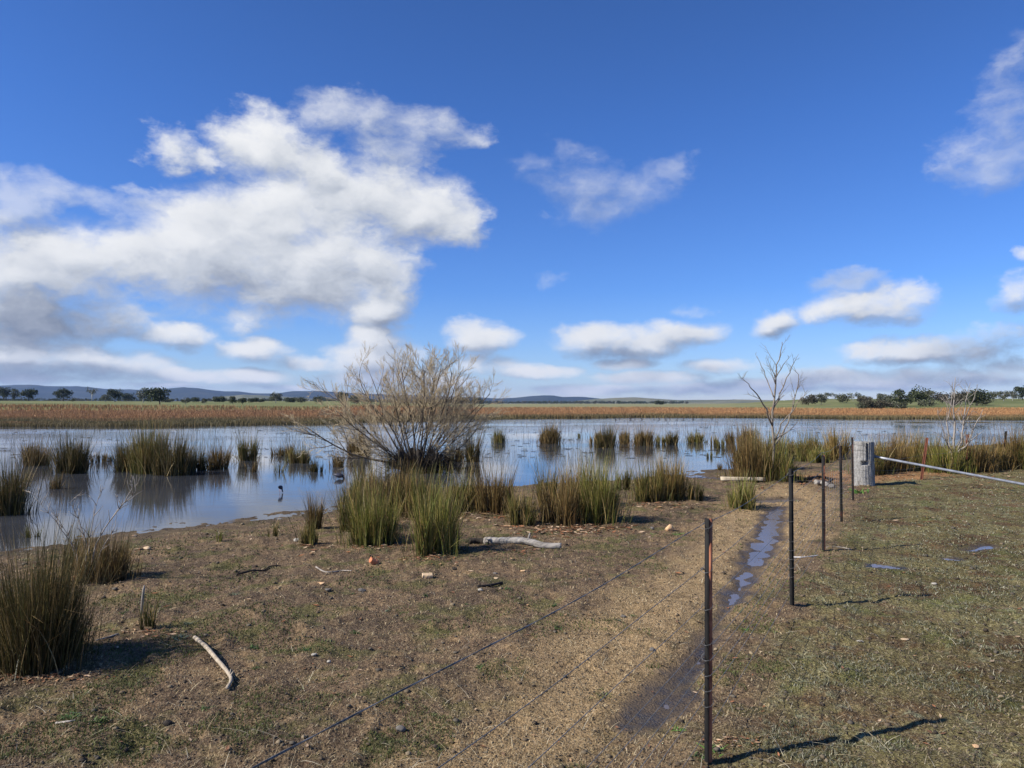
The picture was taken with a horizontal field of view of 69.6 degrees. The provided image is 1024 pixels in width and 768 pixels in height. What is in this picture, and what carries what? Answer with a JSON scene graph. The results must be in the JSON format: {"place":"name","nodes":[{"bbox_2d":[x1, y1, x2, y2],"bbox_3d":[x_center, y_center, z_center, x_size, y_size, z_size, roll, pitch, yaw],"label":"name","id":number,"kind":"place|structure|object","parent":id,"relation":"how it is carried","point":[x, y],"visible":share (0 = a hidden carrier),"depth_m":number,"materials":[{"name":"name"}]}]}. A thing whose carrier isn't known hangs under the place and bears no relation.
{"place":"outdoors","nodes":[
{"label":"outdoors","id":0,"kind":"place"},
{"bbox_2d":[0,385,598,402],"bbox_3d":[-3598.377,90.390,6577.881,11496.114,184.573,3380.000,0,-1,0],"label":"hills","id":1,"kind":"structure","parent":0,"point":[80,392],"depth_m":6019.03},
{"bbox_2d":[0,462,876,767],"bbox_3d":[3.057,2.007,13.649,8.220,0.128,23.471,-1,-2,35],"label":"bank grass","id":2,"kind":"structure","parent":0,"point":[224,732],"depth_m":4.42,"materials":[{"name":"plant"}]},
{"bbox_2d":[212,395,780,403],"bbox_3d":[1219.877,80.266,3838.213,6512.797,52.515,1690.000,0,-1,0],"label":"hills","id":3,"kind":"structure","parent":0,"point":[632,399],"depth_m":3564.31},
{"bbox_2d":[0,399,1023,767],"bbox_3d":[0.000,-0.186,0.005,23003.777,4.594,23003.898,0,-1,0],"label":"ground","id":4,"kind":"structure","parent":0,"point":[640,707],"depth_m":5.28,"materials":[{"name":"soil"}]},
{"bbox_2d":[0,387,10,400],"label":"tree","id":5,"kind":"object","parent":4,"relation":"on","point":[4,392],"visible":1,"depth_m":495.56,"materials":[{"name":"green plant"}]},
{"bbox_2d":[18,388,38,400],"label":"tree","id":6,"kind":"object","parent":4,"relation":"on","point":[30,393],"visible":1,"depth_m":442.53,"materials":[{"name":"green plant"}]},
{"bbox_2d":[52,388,73,400],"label":"tree","id":7,"kind":"object","parent":4,"relation":"on","point":[64,391],"visible":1,"depth_m":458.13,"materials":[{"name":"green plant"}]},
{"bbox_2d":[0,500,150,686],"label":"rush tussock","id":8,"kind":"object","parent":4,"relation":"on","point":[30,644],"visible":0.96,"depth_m":4.56,"materials":[{"name":"plant"}]},
{"bbox_2d":[56,515,97,572],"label":"rush tussock","id":9,"kind":"object","parent":4,"relation":"on","point":[75,543],"visible":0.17,"depth_m":7.25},
{"bbox_2d":[30,565,126,657],"bbox_3d":[-2.885,1.478,4.823,0.751,0.638,0.495,-1,-2,40],"label":"rush tussock","id":10,"kind":"object","parent":4,"relation":"on","point":[82,614],"visible":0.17,"depth_m":4.74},
{"bbox_2d":[27,476,141,569],"bbox_3d":[-3.990,1.362,6.914,1.306,1.057,0.409,0,-2,11],"label":"dead shrub","id":11,"kind":"object","parent":4,"relation":"on","point":[120,507],"visible":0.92,"depth_m":6.80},
{"bbox_2d":[59,517,150,587],"bbox_3d":[-3.828,1.548,6.936,0.784,0.636,0.840,0,-1,0],"label":"rush tussock","id":12,"kind":"object","parent":4,"relation":"on","point":[111,564],"visible":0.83,"depth_m":6.87,"materials":[{"name":"plant"}]},
{"bbox_2d":[107,389,122,401],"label":"tree","id":13,"kind":"object","parent":4,"relation":"on","point":[114,394],"visible":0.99,"depth_m":409.56,"materials":[{"name":"green plant"}]},
{"bbox_2d":[130,573,165,629],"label":"rush tussock","id":14,"kind":"object","parent":4,"relation":"on","point":[149,621],"visible":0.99,"depth_m":5.36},
{"bbox_2d":[143,386,171,404],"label":"tree","id":15,"kind":"object","parent":4,"relation":"on","point":[155,394],"visible":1,"depth_m":278.19,"materials":[{"name":"green plant"}]},
{"bbox_2d":[0,398,334,400],"bbox_3d":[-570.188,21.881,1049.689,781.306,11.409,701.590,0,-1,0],"label":"woodland","id":16,"kind":"object","parent":4,"relation":"on","point":[76,399],"visible":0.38,"depth_m":869.75,"materials":[{"name":"green plant"}]},
{"bbox_2d":[192,635,233,688],"bbox_3d":[-1.881,1.737,4.656,0.085,0.055,1.071,1,-2,-33],"label":"stick","id":17,"kind":"object","parent":4,"relation":"on","point":[209,650],"visible":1,"depth_m":4.61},
{"bbox_2d":[266,514,280,536],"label":"rush tussock","id":18,"kind":"object","parent":4,"relation":"on","point":[275,533],"visible":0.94,"depth_m":9.15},
{"bbox_2d":[289,516,326,546],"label":"rush tussock","id":19,"kind":"object","parent":4,"relation":"on","point":[309,537],"visible":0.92,"depth_m":8.62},
{"bbox_2d":[297,493,333,529],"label":"rush tussock","id":20,"kind":"object","parent":4,"relation":"on","point":[318,519],"visible":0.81,"depth_m":9.73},
{"bbox_2d":[323,452,380,532],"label":"rush tussock","id":21,"kind":"object","parent":4,"relation":"on","point":[342,499],"visible":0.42,"depth_m":9.52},
{"bbox_2d":[305,470,413,548],"bbox_3d":[-1.760,1.476,8.679,1.209,0.869,1.238,-1,-2,22],"label":"rush tussock","id":22,"kind":"object","parent":4,"relation":"on","point":[377,527],"visible":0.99,"depth_m":8.58,"materials":[{"name":"plant"}]},
{"bbox_2d":[333,456,399,510],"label":"rush tussock","id":23,"kind":"object","parent":4,"relation":"on","point":[354,479],"visible":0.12,"depth_m":11.99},
{"bbox_2d":[282,340,510,473],"bbox_3d":[-2.917,0.639,18.897,5.864,3.723,3.750,0,-1,0],"label":"willow","id":24,"kind":"object","parent":4,"relation":"on","point":[432,455],"visible":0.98,"depth_m":18.58,"materials":[{"name":"plant"}]},
{"bbox_2d":[351,454,443,519],"bbox_3d":[-1.694,1.487,10.927,1.701,1.006,1.569,0,-1,0],"label":"rush tussock","id":25,"kind":"object","parent":4,"relation":"on","point":[400,479],"visible":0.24,"depth_m":10.84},
{"bbox_2d":[323,398,484,403],"bbox_3d":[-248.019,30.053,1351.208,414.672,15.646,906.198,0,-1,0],"label":"woodland","id":26,"kind":"object","parent":4,"relation":"on","point":[421,401],"visible":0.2,"depth_m":1086.03,"materials":[{"name":"green plant"}]},
{"bbox_2d":[382,461,459,520],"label":"rush tussock","id":27,"kind":"object","parent":4,"relation":"on","point":[420,500],"visible":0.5,"depth_m":10.68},
{"bbox_2d":[386,461,480,559],"bbox_3d":[-0.859,1.348,8.020,1.225,1.059,1.348,0,-2,-14],"label":"rush tussock","id":28,"kind":"object","parent":4,"relation":"on","point":[441,533],"visible":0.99,"depth_m":7.96,"materials":[{"name":"plant"}]},
{"bbox_2d":[0,461,878,767],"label":"straw","id":29,"kind":"object","parent":4,"relation":"on","point":[538,757],"visible":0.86,"depth_m":4.39,"materials":[{"name":"plant"}]},
{"bbox_2d":[440,462,488,513],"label":"rush tussock","id":30,"kind":"object","parent":4,"relation":"on","point":[465,505],"visible":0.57,"depth_m":11.23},
{"bbox_2d":[468,538,488,543],"bbox_3d":[-0.372,1.847,8.639,0.288,0.084,0.127,0,-2,11],"label":"log","id":31,"kind":"object","parent":4,"relation":"on","point":[476,540],"visible":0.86,"depth_m":8.63,"materials":[{"name":"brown wood"}]},
{"bbox_2d":[454,455,524,516],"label":"rush tussock","id":32,"kind":"object","parent":4,"relation":"on","point":[488,500],"visible":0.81,"depth_m":10.98,"materials":[{"name":"plant"}]},
{"bbox_2d":[1,471,1021,767],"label":"fallen leaves","id":33,"kind":"object","parent":4,"relation":"on","point":[31,679],"visible":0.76,"depth_m":8.04,"materials":[{"name":"plant"}]},
{"bbox_2d":[0,473,1023,767],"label":"soil crumbs","id":34,"kind":"object","parent":4,"relation":"on","point":[278,741],"visible":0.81,"depth_m":4.29,"materials":[{"name":"soil"}]},
{"bbox_2d":[0,403,1023,426],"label":"marsh reeds","id":35,"kind":"object","parent":4,"relation":"on","point":[32,415],"visible":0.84,"depth_m":92.41,"materials":[{"name":"plant"}]},
{"bbox_2d":[0,496,1023,767],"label":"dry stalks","id":36,"kind":"object","parent":4,"relation":"on","point":[562,700],"visible":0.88,"depth_m":3.88,"materials":[{"name":"plant"}]},
{"bbox_2d":[499,475,544,526],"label":"rush tussock","id":37,"kind":"object","parent":4,"relation":"on","point":[521,513],"visible":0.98,"depth_m":9.86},
{"bbox_2d":[483,533,561,548],"bbox_3d":[0.113,1.801,8.463,0.944,0.166,0.143,0,-2,18],"label":"log","id":38,"kind":"object","parent":4,"relation":"on","point":[522,540],"visible":0.93,"depth_m":8.45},
{"bbox_2d":[527,454,563,506],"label":"rush tussock","id":39,"kind":"object","parent":4,"relation":"on","point":[551,476],"visible":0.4,"depth_m":11.78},
{"bbox_2d":[251,435,859,767],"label":"wire fence","id":40,"kind":"object","parent":4,"relation":"on","point":[708,653],"visible":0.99,"depth_m":3.40,"materials":[{"name":"metal"}]},
{"bbox_2d":[530,466,596,527],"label":"rush tussock","id":41,"kind":"object","parent":4,"relation":"on","point":[565,512],"visible":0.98,"depth_m":9.96,"materials":[{"name":"plant"}]},
{"bbox_2d":[548,450,611,502],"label":"rush tussock","id":42,"kind":"object","parent":4,"relation":"on","point":[571,478],"visible":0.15,"depth_m":11.63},
{"bbox_2d":[485,400,688,403],"bbox_3d":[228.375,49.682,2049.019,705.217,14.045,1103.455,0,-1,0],"label":"woodland","id":43,"kind":"object","parent":4,"relation":"on","point":[581,402],"visible":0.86,"depth_m":1794.86,"materials":[{"name":"green plant"}]},
{"bbox_2d":[555,448,637,526],"bbox_3d":[1.138,1.407,10.225,1.215,1.061,1.293,1,-2,-36],"label":"rush tussock","id":44,"kind":"object","parent":4,"relation":"on","point":[598,497],"visible":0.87,"depth_m":10.05,"materials":[{"name":"plant"}]},
{"bbox_2d":[612,459,636,491],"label":"rush tussock","id":45,"kind":"object","parent":4,"relation":"on","point":[627,477],"visible":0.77,"depth_m":13.95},
{"bbox_2d":[624,453,685,502],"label":"rush tussock","id":46,"kind":"object","parent":4,"relation":"on","point":[646,487],"visible":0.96,"depth_m":12.34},
{"bbox_2d":[649,448,695,500],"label":"rush tussock","id":47,"kind":"object","parent":4,"relation":"on","point":[679,482],"visible":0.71,"depth_m":12.50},
{"bbox_2d":[682,472,705,501],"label":"rush tussock","id":48,"kind":"object","parent":4,"relation":"on","point":[699,495],"visible":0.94,"depth_m":12.36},
{"bbox_2d":[697,509,782,663],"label":"puddle water","id":49,"kind":"structure","parent":4,"relation":"on","point":[767,533],"depth_m":8.62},
{"bbox_2d":[720,477,765,480],"bbox_3d":[4.862,1.998,15.498,0.916,0.080,0.108,0,-2,8],"label":"plank","id":50,"kind":"object","parent":4,"relation":"on","point":[733,478],"visible":0.84,"depth_m":15.47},
{"bbox_2d":[722,471,765,510],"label":"rush tussock","id":51,"kind":"object","parent":4,"relation":"on","point":[743,496],"visible":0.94,"depth_m":11.53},
{"bbox_2d":[711,422,791,482],"bbox_3d":[4.980,1.440,15.787,2.068,1.334,1.926,0,-2,-17],"label":"rush tussock","id":52,"kind":"object","parent":4,"relation":"on","point":[746,459],"visible":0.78,"depth_m":15.59,"materials":[{"name":"plant"}]},
{"bbox_2d":[732,424,796,469],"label":"rush tussock","id":53,"kind":"object","parent":4,"relation":"on","point":[781,441],"visible":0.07,"depth_m":18.24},
{"bbox_2d":[739,336,809,478],"bbox_3d":[5.534,0.511,15.626,1.966,3.150,1.047,0,-2,-6],"label":"bare tree","id":54,"kind":"object","parent":4,"relation":"on","point":[771,421],"visible":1,"depth_m":15.60,"materials":[{"name":"brown plant"}]},
{"bbox_2d":[755,432,813,482],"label":"rush tussock","id":55,"kind":"object","parent":4,"relation":"on","point":[781,461],"visible":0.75,"depth_m":15.53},
{"bbox_2d":[781,428,831,461],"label":"rush tussock","id":56,"kind":"object","parent":4,"relation":"on","point":[800,454],"visible":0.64,"depth_m":22.14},
{"bbox_2d":[800,394,818,404],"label":"tree","id":57,"kind":"object","parent":4,"relation":"on","point":[811,398],"visible":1,"depth_m":233.74,"materials":[{"name":"green plant"}]},
{"bbox_2d":[803,442,836,462],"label":"grass clump","id":58,"kind":"object","parent":4,"relation":"on","point":[816,457],"visible":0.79,"depth_m":20.71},
{"bbox_2d":[813,420,857,460],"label":"rush tussock","id":59,"kind":"object","parent":4,"relation":"on","point":[834,452],"visible":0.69,"depth_m":21.67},
{"bbox_2d":[834,393,851,402],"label":"tree","id":60,"kind":"object","parent":4,"relation":"on","point":[843,397],"visible":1,"depth_m":255.88,"materials":[{"name":"green plant"}]},
{"bbox_2d":[853,441,874,485],"bbox_3d":[7.099,1.695,14.861,0.435,1.079,0.428,0,-1,0],"label":"gate post","id":61,"kind":"object","parent":4,"relation":"on","point":[864,458],"visible":0.72,"depth_m":14.70,"materials":[{"name":"wood"}]},
{"bbox_2d":[874,455,1023,485],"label":"stay pipe","id":62,"kind":"object","parent":61,"relation":"attached to","point":[953,471],"visible":0.88,"depth_m":14.19,"materials":[{"name":"metal"}]},
{"bbox_2d":[838,431,899,475],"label":"rush tussock","id":63,"kind":"object","parent":4,"relation":"on","point":[880,466],"visible":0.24,"depth_m":16.99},
{"bbox_2d":[862,399,882,407],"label":"tree","id":64,"kind":"object","parent":4,"relation":"on","point":[870,405],"visible":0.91,"depth_m":160.19,"materials":[{"name":"green plant"}]},
{"bbox_2d":[736,469,1023,767],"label":"turf grass","id":65,"kind":"structure","parent":4,"relation":"on","point":[907,746],"depth_m":4.72,"materials":[{"name":"plant"}]},
{"bbox_2d":[848,430,914,472],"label":"rush tussock","id":66,"kind":"object","parent":4,"relation":"on","point":[899,453],"visible":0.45,"depth_m":17.63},
{"bbox_2d":[890,389,913,404],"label":"tree","id":67,"kind":"object","parent":4,"relation":"on","point":[899,397],"visible":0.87,"depth_m":202.40,"materials":[{"name":"green plant"}]},
{"bbox_2d":[886,426,926,467],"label":"rush tussock","id":68,"kind":"object","parent":4,"relation":"on","point":[908,452],"visible":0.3,"depth_m":18.68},
{"bbox_2d":[907,384,932,403],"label":"tree","id":69,"kind":"object","parent":4,"relation":"on","point":[916,395],"visible":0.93,"depth_m":221.02,"materials":[{"name":"green plant"}]},
{"bbox_2d":[917,399,936,406],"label":"bush","id":70,"kind":"object","parent":4,"relation":"on","point":[923,403],"visible":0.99,"depth_m":206.03,"materials":[{"name":"green plant"}]},
{"bbox_2d":[899,431,955,470],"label":"rush tussock","id":71,"kind":"object","parent":4,"relation":"on","point":[920,453],"visible":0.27,"depth_m":18.02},
{"bbox_2d":[932,391,948,402],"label":"tree","id":72,"kind":"object","parent":4,"relation":"on","point":[937,396],"visible":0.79,"depth_m":243.96,"materials":[{"name":"green plant"}]},
{"bbox_2d":[875,431,1023,479],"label":"wire fence","id":73,"kind":"object","parent":4,"relation":"on","point":[925,453],"visible":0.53,"depth_m":15.87,"materials":[{"name":"metal"}]},
{"bbox_2d":[923,436,978,474],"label":"rush tussock","id":74,"kind":"object","parent":4,"relation":"on","point":[938,459],"visible":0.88,"depth_m":17.33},
{"bbox_2d":[928,378,984,458],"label":"bare shrub","id":75,"kind":"object","parent":4,"relation":"on","point":[954,425],"visible":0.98,"depth_m":17.62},
{"bbox_2d":[962,389,993,405],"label":"tree","id":76,"kind":"object","parent":4,"relation":"on","point":[983,395],"visible":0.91,"depth_m":207.89,"materials":[{"name":"green plant"}]},
{"bbox_2d":[951,431,1006,472],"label":"rush tussock","id":77,"kind":"object","parent":4,"relation":"on","point":[981,459],"visible":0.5,"depth_m":17.55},
{"bbox_2d":[974,435,1017,470],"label":"rush tussock","id":78,"kind":"object","parent":4,"relation":"on","point":[1003,461],"visible":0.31,"depth_m":18.29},
{"bbox_2d":[996,390,1010,400],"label":"tree","id":79,"kind":"object","parent":4,"relation":"on","point":[1003,396],"visible":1,"depth_m":267.79,"materials":[{"name":"green plant"}]},
{"bbox_2d":[984,425,1023,469],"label":"rush tussock","id":80,"kind":"object","parent":4,"relation":"on","point":[1013,441],"visible":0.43,"depth_m":18.63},
{"bbox_2d":[1005,423,1023,469],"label":"rush tussock","id":81,"kind":"object","parent":4,"relation":"on","point":[1020,460],"visible":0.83,"depth_m":18.39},
{"bbox_2d":[1013,385,1023,399],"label":"tree","id":82,"kind":"object","parent":4,"relation":"on","point":[1020,390],"visible":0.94,"depth_m":283.01,"materials":[{"name":"green plant"}]},
{"bbox_2d":[0,417,1023,550],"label":"lake water","id":83,"kind":"structure","parent":0,"point":[233,491],"depth_m":21.37,"materials":[{"name":"liquid"}]},
{"bbox_2d":[0,443,55,516],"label":"rush tussock","id":84,"kind":"object","parent":83,"relation":"in","point":[12,497],"visible":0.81,"depth_m":11.62,"materials":[{"name":"plant"}]},
{"bbox_2d":[7,434,65,466],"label":"rush tussock","id":85,"kind":"object","parent":83,"relation":"in","point":[36,458],"visible":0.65,"depth_m":20.71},
{"bbox_2d":[43,472,69,488],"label":"rush tussock","id":86,"kind":"object","parent":83,"relation":"in","point":[54,485],"visible":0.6,"depth_m":15.02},
{"bbox_2d":[40,425,104,474],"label":"rush tussock","id":87,"kind":"object","parent":83,"relation":"in","point":[67,460],"visible":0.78,"depth_m":18.35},
{"bbox_2d":[90,447,116,461],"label":"rush tussock","id":88,"kind":"object","parent":83,"relation":"in","point":[99,457],"visible":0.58,"depth_m":22.01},
{"bbox_2d":[103,430,146,471],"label":"rush tussock","id":89,"kind":"object","parent":83,"relation":"in","point":[117,466],"visible":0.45,"depth_m":18.98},
{"bbox_2d":[110,413,182,474],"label":"rush tussock","id":90,"kind":"object","parent":83,"relation":"in","point":[138,464],"visible":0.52,"depth_m":18.34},
{"bbox_2d":[143,425,200,476],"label":"rush tussock","id":91,"kind":"object","parent":83,"relation":"in","point":[173,462],"visible":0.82,"depth_m":17.86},
{"bbox_2d":[187,437,214,470],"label":"rush tussock","id":92,"kind":"object","parent":83,"relation":"in","point":[201,464],"visible":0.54,"depth_m":19.22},
{"bbox_2d":[204,435,243,469],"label":"rush tussock","id":93,"kind":"object","parent":83,"relation":"in","point":[220,463],"visible":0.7,"depth_m":19.60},
{"bbox_2d":[231,425,280,460],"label":"rush tussock","id":94,"kind":"object","parent":83,"relation":"in","point":[246,451],"visible":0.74,"depth_m":22.45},
{"bbox_2d":[268,439,295,455],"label":"rush tussock","id":95,"kind":"object","parent":83,"relation":"in","point":[278,451],"visible":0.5,"depth_m":24.66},
{"bbox_2d":[283,440,319,463],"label":"rush tussock","id":96,"kind":"object","parent":83,"relation":"in","point":[293,456],"visible":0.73,"depth_m":21.47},
{"bbox_2d":[306,458,325,471],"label":"rush tussock","id":97,"kind":"object","parent":83,"relation":"in","point":[315,467],"visible":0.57,"depth_m":18.77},
{"bbox_2d":[324,448,349,467],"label":"rush tussock","id":98,"kind":"object","parent":83,"relation":"in","point":[338,464],"visible":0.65,"depth_m":20.27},
{"bbox_2d":[338,423,377,456],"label":"rush tussock","id":99,"kind":"object","parent":83,"relation":"in","point":[353,448],"visible":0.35,"depth_m":24.56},
{"bbox_2d":[444,439,467,461],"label":"rush tussock","id":100,"kind":"object","parent":83,"relation":"in","point":[459,458],"visible":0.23,"depth_m":21.99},
{"bbox_2d":[442,418,491,462],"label":"rush tussock","id":101,"kind":"object","parent":83,"relation":"on","point":[473,451],"visible":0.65,"depth_m":21.89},
{"bbox_2d":[486,427,507,442],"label":"rush tussock","id":102,"kind":"object","parent":83,"relation":"in","point":[497,438],"visible":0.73,"depth_m":32.55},
{"bbox_2d":[0,419,1017,466],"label":"water stems","id":103,"kind":"object","parent":83,"relation":"in","point":[463,436],"visible":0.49,"depth_m":33.40,"materials":[{"name":"plant"}]},
{"bbox_2d":[0,420,1023,457],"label":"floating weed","id":104,"kind":"object","parent":83,"relation":"on","point":[532,451],"visible":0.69,"depth_m":29.49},
{"bbox_2d":[536,419,564,443],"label":"rush tussock","id":105,"kind":"object","parent":83,"relation":"in","point":[552,435],"visible":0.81,"depth_m":31.95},
{"bbox_2d":[592,420,619,447],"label":"rush tussock","id":106,"kind":"object","parent":83,"relation":"in","point":[605,440],"visible":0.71,"depth_m":28.79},
{"bbox_2d":[616,426,633,443],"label":"rush tussock","id":107,"kind":"object","parent":83,"relation":"in","point":[624,437],"visible":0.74,"depth_m":31.46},
{"bbox_2d":[627,423,660,446],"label":"rush tussock","id":108,"kind":"object","parent":83,"relation":"in","point":[640,437],"visible":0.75,"depth_m":30.14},
{"bbox_2d":[663,430,684,444],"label":"rush tussock","id":109,"kind":"object","parent":83,"relation":"in","point":[670,439],"visible":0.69,"depth_m":31.08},
{"bbox_2d":[683,428,708,442],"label":"rush tussock","id":110,"kind":"object","parent":83,"relation":"in","point":[697,438],"visible":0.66,"depth_m":32.64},
{"bbox_2d":[723,424,735,443],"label":"rush tussock","id":111,"kind":"object","parent":83,"relation":"in","point":[727,437],"visible":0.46,"depth_m":31.44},
{"bbox_2d":[733,420,769,447],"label":"rush tussock","id":112,"kind":"object","parent":83,"relation":"in","point":[745,432],"visible":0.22,"depth_m":28.86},
{"bbox_2d":[0,0,1023,399],"label":"sky","id":113,"kind":"structure","parent":0,"point":[601,199],"materials":[{"name":"blue"}]},
{"bbox_2d":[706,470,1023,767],"bbox_3d":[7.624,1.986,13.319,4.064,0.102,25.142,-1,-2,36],"label":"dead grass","id":114,"kind":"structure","parent":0,"point":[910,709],"depth_m":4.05,"materials":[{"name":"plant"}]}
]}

